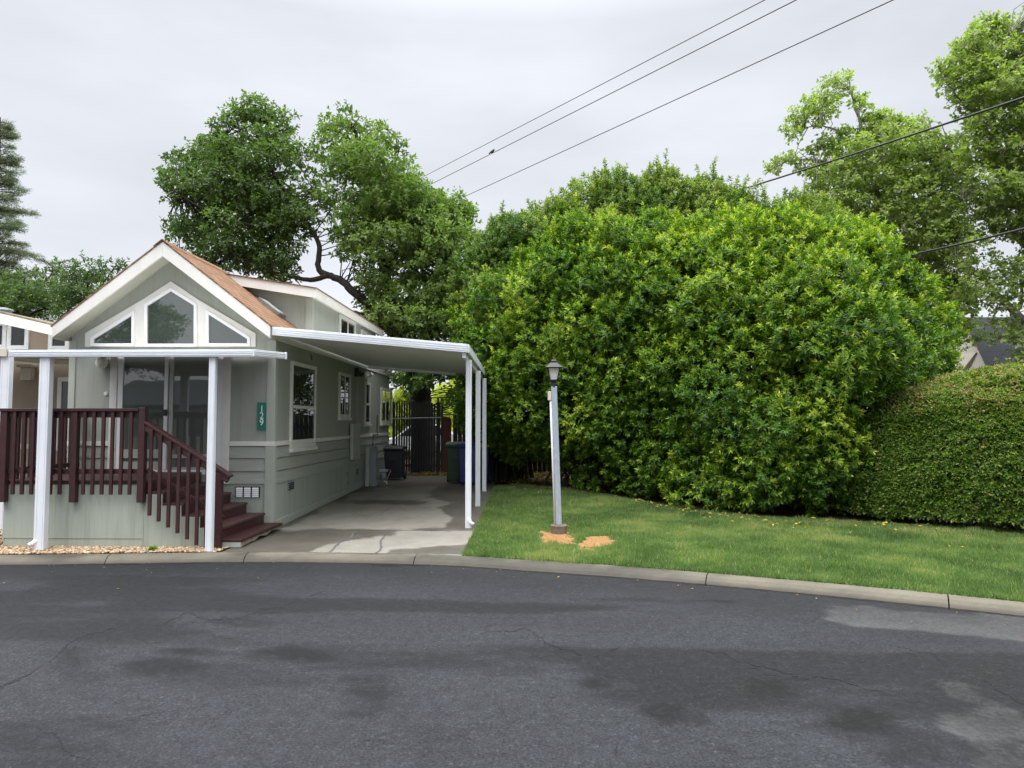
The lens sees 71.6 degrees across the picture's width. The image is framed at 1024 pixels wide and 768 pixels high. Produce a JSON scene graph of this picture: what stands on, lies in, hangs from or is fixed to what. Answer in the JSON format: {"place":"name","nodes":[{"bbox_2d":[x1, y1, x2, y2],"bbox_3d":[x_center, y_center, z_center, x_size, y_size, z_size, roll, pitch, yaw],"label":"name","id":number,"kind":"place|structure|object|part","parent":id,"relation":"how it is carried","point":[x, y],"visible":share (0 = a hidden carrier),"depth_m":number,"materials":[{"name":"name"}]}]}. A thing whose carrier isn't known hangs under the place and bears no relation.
{"place":"outdoors","nodes":[
{"label":"outdoors","id":0,"kind":"place"},
{"bbox_2d":[0,529,228,554],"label":"gravel","id":1,"kind":"structure","parent":0,"point":[26,550],"depth_m":10.12,"materials":[{"name":"beige gravel"}]},
{"bbox_2d":[0,407,282,547],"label":"porch deck","id":2,"kind":"structure","parent":1,"relation":"on","point":[103,506],"depth_m":10.45,"materials":[{"name":"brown wood"}]},
{"bbox_2d":[8,349,286,551],"bbox_3d":[-5.442,0.933,11.167,3.588,3.016,2.146,0,-3,1],"label":"porch awning","id":3,"kind":"object","parent":1,"relation":"on","point":[39,541],"visible":0.97,"depth_m":10.18,"materials":[{"name":"white metal"}]},
{"bbox_2d":[145,545,160,550],"bbox_3d":[-5.125,2.333,10.132,0.201,0.085,0.224,0,-3,1],"label":"weed","id":4,"kind":"object","parent":1,"relation":"on","point":[154,547],"visible":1,"depth_m":10.11,"materials":[{"name":"green plant"}]},
{"bbox_2d":[222,530,472,555],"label":"driveway","id":5,"kind":"structure","parent":0,"point":[424,542],"depth_m":10.87,"materials":[{"name":"concrete"}]},
{"bbox_2d":[331,507,405,552],"bbox_3d":[-2.515,2.473,12.495,1.105,0.068,5.076,0,-3,-2],"label":"driveway crack","id":6,"kind":"object","parent":5,"relation":"on","point":[380,543],"visible":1,"depth_m":11.02,"materials":[{"name":"grey concrete"}]},
{"bbox_2d":[274,503,485,530],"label":"driveway","id":7,"kind":"structure","parent":0,"point":[422,517],"depth_m":13.45,"materials":[{"name":"concrete"}]},
{"bbox_2d":[272,327,486,528],"bbox_3d":[-2.281,0.939,15.490,3.432,3.457,7.132,0,-3,1],"label":"carport","id":8,"kind":"object","parent":7,"relation":"on","point":[404,354],"visible":1,"depth_m":13.83,"materials":[{"name":"white metal"}]},
{"bbox_2d":[330,476,495,503],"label":"driveway","id":9,"kind":"structure","parent":0,"point":[426,489],"depth_m":17.36,"materials":[{"name":"concrete"}]},
{"bbox_2d":[365,447,369,486],"bbox_3d":[-3.813,2.189,18.741,0.110,1.069,0.142,0,-3,1],"label":"utility cabinet","id":10,"kind":"object","parent":9,"relation":"on","point":[367,469],"visible":0.94,"depth_m":18.68,"materials":[{"name":"grey metal"}]},
{"bbox_3d":[-3.815,2.066,18.682,0.050,0.670,0.011,0,-3,1],"label":"door","id":11,"kind":"part","parent":10,"relation":"part of","materials":[{"name":"grey metal"}]},
{"bbox_2d":[370,446,377,485],"bbox_3d":[-3.671,2.187,18.860,0.174,1.082,0.222,0,-3,1],"label":"electric pedestal","id":12,"kind":"object","parent":9,"relation":"on","point":[373,463],"visible":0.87,"depth_m":18.76,"materials":[{"name":"grey metal"}]},
{"bbox_2d":[371,449,374,474],"bbox_3d":[-3.673,2.055,18.762,0.114,0.670,0.011,0,-3,1],"label":"door","id":13,"kind":"structure","parent":12,"relation":"in","point":[372,450],"depth_m":18.76,"materials":[{"name":"grey metal"}]},
{"bbox_2d":[378,469,390,483],"bbox_3d":[-3.479,2.527,19.233,0.420,0.438,0.180,0,-3,1],"label":"stool","id":14,"kind":"object","parent":9,"relation":"on","point":[383,475],"visible":0.92,"depth_m":19.18,"materials":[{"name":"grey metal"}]},
{"bbox_2d":[383,446,406,478],"bbox_3d":[-3.373,2.267,20.445,0.578,0.973,0.653,0,-3,1],"label":"wheelie bin","id":15,"kind":"object","parent":9,"relation":"on","point":[394,458],"visible":0.89,"depth_m":20.16,"materials":[{"name":"black plastic"}]},
{"bbox_2d":[445,442,458,481],"bbox_3d":[-1.548,2.169,19.723,0.560,1.122,0.692,0,-3,1],"label":"wheelie bin","id":16,"kind":"object","parent":9,"relation":"on","point":[452,457],"visible":0.57,"depth_m":19.42,"materials":[{"name":"green plastic"}]},
{"bbox_2d":[457,442,474,482],"bbox_3d":[-1.178,2.143,19.216,0.560,1.143,0.712,0,-3,1],"label":"wheelie bin","id":17,"kind":"object","parent":9,"relation":"on","point":[461,450],"visible":0.48,"depth_m":18.91,"materials":[{"name":"blue plastic"}]},
{"bbox_2d":[480,443,490,482],"bbox_3d":[-0.847,2.162,19.315,0.525,1.111,0.692,0,-3,1],"label":"wheelie bin","id":18,"kind":"object","parent":9,"relation":"on","point":[488,476],"visible":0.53,"depth_m":19.01,"materials":[{"name":"grey plastic"}]},
{"bbox_2d":[0,562,1023,767],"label":"road","id":19,"kind":"structure","parent":0,"point":[278,685],"depth_m":5.51,"materials":[{"name":"grey asphalt"}]},
{"bbox_2d":[0,588,1023,759],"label":"road crack","id":20,"kind":"object","parent":19,"relation":"on","point":[467,628],"visible":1,"depth_m":5.84,"materials":[{"name":"black asphalt"}]},
{"bbox_2d":[0,0,1023,396],"label":"sky","id":21,"kind":"structure","parent":0,"point":[93,91],"materials":[{"name":"white"}]},
{"bbox_2d":[1,435,1023,601],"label":"yard ground","id":22,"kind":"structure","parent":0,"point":[784,510],"depth_m":14.10,"materials":[{"name":"brown soil"}]},
{"bbox_2d":[0,117,54,320],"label":"conifer tree","id":23,"kind":"object","parent":22,"relation":"on","point":[7,184],"visible":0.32,"depth_m":34.23,"materials":[{"name":"green plant"}]},
{"bbox_2d":[0,348,68,529],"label":"neighbour awning","id":24,"kind":"object","parent":22,"relation":"on","point":[6,377],"visible":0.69,"depth_m":12.29,"materials":[{"name":"white metal"}]},
{"bbox_2d":[0,307,69,477],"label":"neighbour house","id":25,"kind":"structure","parent":22,"relation":"on","point":[19,332],"depth_m":15.47,"materials":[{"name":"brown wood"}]},
{"bbox_2d":[0,324,6,347],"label":"window","id":26,"kind":"structure","parent":25,"relation":"in","point":[3,328],"depth_m":15.51,"materials":[{"name":"white plastic"}]},
{"bbox_2d":[6,325,29,349],"bbox_3d":[-10.793,-1.062,15.519,0.483,0.616,0.045,0,-3,1],"label":"window","id":27,"kind":"structure","parent":25,"relation":"in","point":[17,338],"depth_m":15.51,"materials":[{"name":"white plastic"}]},
{"bbox_2d":[48,334,69,349],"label":"window","id":28,"kind":"structure","parent":25,"relation":"in","point":[53,344],"depth_m":15.47,"materials":[{"name":"white plastic"}]},
{"bbox_2d":[56,377,67,450],"bbox_3d":[-9.611,0.649,15.400,0.526,1.587,0.045,0,-3,1],"label":"window","id":29,"kind":"structure","parent":25,"relation":"in","point":[62,384],"depth_m":15.42,"materials":[{"name":"white plastic"}]},
{"bbox_2d":[0,256,75,321],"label":"oak tree","id":30,"kind":"object","parent":22,"relation":"on","point":[23,307],"visible":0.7,"depth_m":27.30,"materials":[{"name":"green plant"}]},
{"bbox_2d":[43,249,129,321],"bbox_3d":[-15.057,-0.881,24.892,2.524,7.568,4.796,3,-4,-43],"label":"oak tree","id":31,"kind":"object","parent":22,"relation":"on","point":[69,290],"visible":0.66,"depth_m":24.66,"materials":[{"name":"green plant"}]},
{"bbox_2d":[50,239,392,529],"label":"house","id":32,"kind":"structure","parent":22,"relation":"on","point":[328,417],"depth_m":12.40,"materials":[{"name":"grey"}]},
{"bbox_2d":[90,310,134,345],"bbox_3d":[-6.971,-0.973,12.414,0.782,0.634,0.047,0,-3,1],"label":"gable window","id":33,"kind":"structure","parent":32,"relation":"in","point":[122,332],"depth_m":12.41,"materials":[{"name":"white plastic"}]},
{"bbox_2d":[115,357,222,474],"bbox_3d":[-5.938,0.485,12.296,1.854,2.160,0.085,0,-3,1],"label":"sliding door","id":34,"kind":"structure","parent":32,"relation":"in","point":[145,380],"depth_m":12.33,"materials":[{"name":"glass"}]},
{"bbox_2d":[144,288,196,346],"bbox_3d":[-5.954,-1.165,12.400,0.946,1.036,0.047,0,-3,1],"label":"gable window","id":35,"kind":"structure","parent":32,"relation":"in","point":[170,318],"depth_m":12.40,"materials":[{"name":"white plastic"}]},
{"bbox_2d":[206,309,249,345],"bbox_3d":[-4.942,-0.980,12.366,0.794,0.653,0.047,0,-3,1],"label":"gable window","id":36,"kind":"structure","parent":32,"relation":"in","point":[219,332],"depth_m":12.36,"materials":[{"name":"white plastic"}]},
{"bbox_2d":[257,402,265,429],"bbox_3d":[-4.322,0.555,12.266,0.150,0.476,0.016,0,-3,1],"label":"house number sign","id":37,"kind":"object","parent":32,"relation":"attached to","point":[261,419],"visible":1,"depth_m":12.26,"materials":[{"name":"green metal"}]},
{"bbox_2d":[289,361,317,452],"bbox_3d":[-4.047,0.453,13.846,0.075,1.694,1.573,0,-3,1],"label":"window","id":38,"kind":"structure","parent":32,"relation":"in","point":[303,377],"depth_m":13.76,"materials":[{"name":"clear glass"}]},
{"bbox_2d":[338,372,351,420],"bbox_3d":[-3.973,0.310,16.932,0.075,1.121,1.072,0,-3,1],"label":"window","id":39,"kind":"structure","parent":32,"relation":"in","point":[344,380],"depth_m":16.89,"materials":[{"name":"white glass"}]},
{"bbox_2d":[338,314,355,333],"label":"window","id":40,"kind":"structure","parent":32,"relation":"in","point":[346,325],"depth_m":17.05,"materials":[{"name":"white glass"}]},
{"bbox_2d":[360,329,371,335],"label":"window","id":41,"kind":"structure","parent":32,"relation":"in","point":[363,332],"depth_m":18.86,"materials":[{"name":"white glass"}]},
{"bbox_2d":[364,382,371,426],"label":"window","id":42,"kind":"structure","parent":32,"relation":"in","point":[367,387],"depth_m":19.30,"materials":[{"name":"white glass"}]},
{"bbox_2d":[380,387,391,425],"bbox_3d":[-3.854,0.706,21.875,0.075,1.142,1.725,0,-3,1],"label":"window","id":43,"kind":"structure","parent":32,"relation":"in","point":[385,393],"depth_m":21.72,"materials":[{"name":"white glass"}]},
{"bbox_2d":[152,89,482,473],"bbox_3d":[-6.183,-3.242,22.823,11.675,12.502,5.242,0,-3,1],"label":"oak tree","id":44,"kind":"object","parent":22,"relation":"on","point":[409,219],"visible":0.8,"depth_m":21.97,"materials":[{"name":"green plant"}]},
{"bbox_2d":[389,376,410,455],"bbox_3d":[-5.190,1.399,33.059,2.287,4.108,3.163,0,-3,1],"label":"garden bush","id":45,"kind":"object","parent":22,"relation":"on","point":[397,396],"visible":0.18,"depth_m":32.24,"materials":[{"name":"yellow plant"}]},
{"bbox_2d":[392,398,442,472],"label":"metal gate","id":46,"kind":"structure","parent":22,"relation":"on","point":[438,418],"depth_m":22.41,"materials":[{"name":"black metal"}]},
{"bbox_2d":[389,427,457,453],"bbox_3d":[-3.621,2.441,30.354,4.257,1.434,1.750,0,-3,1],"label":"parked car","id":47,"kind":"object","parent":22,"relation":"on","point":[390,442],"visible":0.05,"depth_m":29.53,"materials":[{"name":"paint"}]},
{"bbox_2d":[443,416,450,473],"bbox_3d":[-2.045,1.944,22.369,0.259,1.841,0.090,0,-3,1],"label":"fence post","id":48,"kind":"object","parent":22,"relation":"on","point":[446,429],"visible":0.67,"depth_m":22.34,"materials":[{"name":"red wood"}]},
{"bbox_2d":[431,379,473,456],"bbox_3d":[-2.237,1.367,31.662,4.039,4.002,3.416,-1,-3,23],"label":"garden bush","id":49,"kind":"object","parent":22,"relation":"on","point":[434,400],"visible":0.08,"depth_m":31.33,"materials":[{"name":"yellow plant"}]},
{"bbox_2d":[441,200,550,482],"bbox_3d":[-0.119,-1.258,20.877,3.978,8.177,4.541,0,-3,1],"label":"laurel shrub","id":50,"kind":"object","parent":22,"relation":"on","point":[489,247],"visible":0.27,"depth_m":19.98,"materials":[{"name":"green plant"}]},
{"bbox_2d":[453,415,567,471],"bbox_3d":[3.133,1.856,22.554,10.043,1.876,0.060,0,-3,1],"label":"wooden fence","id":51,"kind":"object","parent":22,"relation":"on","point":[462,438],"visible":0.01,"depth_m":22.67,"materials":[{"name":"brown wood"}]},
{"bbox_2d":[0,552,1023,616],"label":"kerb","id":52,"kind":"structure","parent":22,"relation":"on","point":[975,604],"depth_m":9.17,"materials":[{"name":"concrete"}]},
{"bbox_2d":[409,469,640,483],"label":"leaf litter","id":53,"kind":"object","parent":22,"relation":"on","point":[537,473],"visible":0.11,"depth_m":20.96,"materials":[{"name":"brown plant"}]},
{"bbox_2d":[445,191,763,498],"bbox_3d":[2.062,-1.087,18.767,9.211,7.928,5.519,-2,-4,31],"label":"laurel shrub","id":54,"kind":"object","parent":22,"relation":"on","point":[572,338],"visible":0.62,"depth_m":17.22,"materials":[{"name":"green plant"}]},
{"bbox_2d":[499,148,860,311],"bbox_3d":[4.756,-1.970,20.326,10.745,9.560,5.267,0,-3,1],"label":"laurel shrub","id":55,"kind":"object","parent":22,"relation":"on","point":[625,198],"visible":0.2,"depth_m":19.61,"materials":[{"name":"green plant"}]},
{"bbox_2d":[591,196,969,517],"bbox_3d":[5.652,-0.922,17.088,8.796,7.540,7.861,-3,-4,40],"label":"laurel shrub","id":56,"kind":"object","parent":22,"relation":"on","point":[832,358],"visible":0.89,"depth_m":14.18,"materials":[{"name":"green plant"}]},
{"bbox_2d":[762,68,982,351],"bbox_3d":[13.886,-4.661,27.060,8.614,15.502,4.756,0,-3,1],"label":"sycamore tree","id":57,"kind":"object","parent":22,"relation":"on","point":[902,182],"visible":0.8,"depth_m":26.41,"materials":[{"name":"green plant"}]},
{"bbox_2d":[830,361,1023,529],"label":"clipped hedge","id":58,"kind":"object","parent":22,"relation":"on","point":[918,469],"visible":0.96,"depth_m":12.26,"materials":[{"name":"green plant"}]},
{"bbox_2d":[924,2,1023,364],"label":"sycamore tree","id":59,"kind":"object","parent":22,"relation":"on","point":[979,59],"visible":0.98,"depth_m":24.51,"materials":[{"name":"green plant"}]},
{"bbox_2d":[943,317,1023,461],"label":"slate roof house","id":60,"kind":"structure","parent":22,"relation":"on","point":[981,354],"depth_m":28.55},
{"bbox_2d":[421,0,764,177],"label":"power line","id":61,"kind":"object","parent":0,"point":[612,78],"visible":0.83,"depth_m":25.84,"materials":[{"name":"black metal"}]},
{"bbox_2d":[430,0,795,184],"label":"power line","id":62,"kind":"object","parent":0,"point":[632,82],"visible":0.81,"depth_m":25.87,"materials":[{"name":"black metal"}]},
{"bbox_2d":[462,0,892,197],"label":"power line","id":63,"kind":"object","parent":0,"point":[704,86],"visible":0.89,"depth_m":24.63,"materials":[{"name":"black metal"}]},
{"bbox_2d":[461,483,1023,601],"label":"lawn","id":64,"kind":"structure","parent":0,"point":[686,538],"depth_m":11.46,"materials":[{"name":"plant"}]},
{"bbox_2d":[545,358,567,533],"bbox_3d":[0.736,1.047,11.748,0.356,2.978,0.282,0,-3,1],"label":"lamp post","id":65,"kind":"object","parent":64,"relation":"on","point":[553,367],"visible":0.93,"depth_m":11.70,"materials":[{"name":"metal"}]},
{"bbox_2d":[538,531,616,561],"bbox_3d":[1.300,2.406,10.659,1.980,0.069,2.400,0,-3,1],"label":"soil patch","id":66,"kind":"object","parent":64,"relation":"on","point":[591,541],"visible":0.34,"depth_m":10.97,"materials":[{"name":"soil"}]},
{"bbox_2d":[511,483,993,546],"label":"fallen leaves","id":67,"kind":"object","parent":64,"relation":"on","point":[884,523],"visible":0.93,"depth_m":12.94,"materials":[{"name":"brown plant"}]},
{"bbox_2d":[747,96,1023,187],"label":"power line","id":68,"kind":"object","parent":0,"point":[970,115],"visible":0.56,"depth_m":16.65,"materials":[{"name":"black metal"}]},
{"bbox_2d":[916,228,1023,254],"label":"power line","id":69,"kind":"object","parent":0,"point":[987,237],"visible":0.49,"depth_m":15.64,"materials":[{"name":"black metal"}]}
]}

